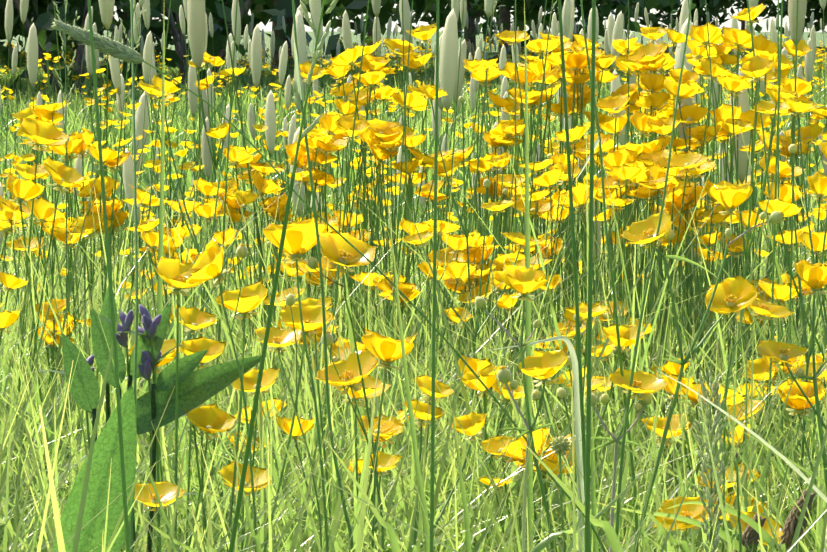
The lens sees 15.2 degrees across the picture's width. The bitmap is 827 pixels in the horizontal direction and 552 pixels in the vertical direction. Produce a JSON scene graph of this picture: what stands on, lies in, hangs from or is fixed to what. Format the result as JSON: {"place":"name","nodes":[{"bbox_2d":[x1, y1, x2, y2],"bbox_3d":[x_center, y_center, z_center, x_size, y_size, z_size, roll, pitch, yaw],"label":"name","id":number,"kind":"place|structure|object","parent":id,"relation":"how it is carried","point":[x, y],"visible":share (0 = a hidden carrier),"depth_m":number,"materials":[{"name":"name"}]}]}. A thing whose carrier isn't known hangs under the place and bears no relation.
{"place":"outdoors","nodes":[
{"label":"outdoors","id":0,"kind":"place"},
{"bbox_2d":[0,0,826,251],"bbox_3d":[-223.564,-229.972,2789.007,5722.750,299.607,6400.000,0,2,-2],"label":"meadow ground","id":1,"kind":"structure","parent":0,"point":[355,38],"depth_m":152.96,"materials":[{"name":"green plant"}]},
{"bbox_2d":[53,285,265,551],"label":"flowering plant","id":2,"kind":"object","parent":1,"relation":"on","point":[197,388],"visible":0.85,"depth_m":1.58,"materials":[{"name":"green plant"}]},
{"bbox_2d":[0,0,478,106],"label":"hedge","id":3,"kind":"object","parent":1,"relation":"on","point":[177,57],"visible":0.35,"depth_m":30.94,"materials":[{"name":"green plant"}]},
{"bbox_2d":[0,0,826,551],"bbox_3d":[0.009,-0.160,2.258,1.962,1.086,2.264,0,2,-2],"label":"grass","id":4,"kind":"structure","parent":1,"relation":"on","point":[290,526],"depth_m":2.22,"materials":[{"name":"green plant"}]},
{"bbox_2d":[0,0,826,551],"bbox_3d":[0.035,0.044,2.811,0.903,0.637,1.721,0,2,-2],"label":"yellow flowers","id":5,"kind":"object","parent":1,"relation":"on","point":[640,165],"visible":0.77,"depth_m":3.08,"materials":[{"name":"yellow plant"}]},
{"bbox_2d":[0,0,826,477],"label":"grass seed heads","id":6,"kind":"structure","parent":1,"relation":"on","point":[450,56],"depth_m":5.77,"materials":[{"name":"green plant"}]},
{"bbox_2d":[0,0,826,87],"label":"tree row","id":7,"kind":"object","parent":1,"relation":"on","point":[503,13],"visible":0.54,"depth_m":101.51,"materials":[{"name":"green plant"}]},
{"bbox_2d":[113,0,826,31],"label":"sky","id":8,"kind":"structure","parent":0,"point":[268,27],"materials":[{"name":"white"}]}
]}

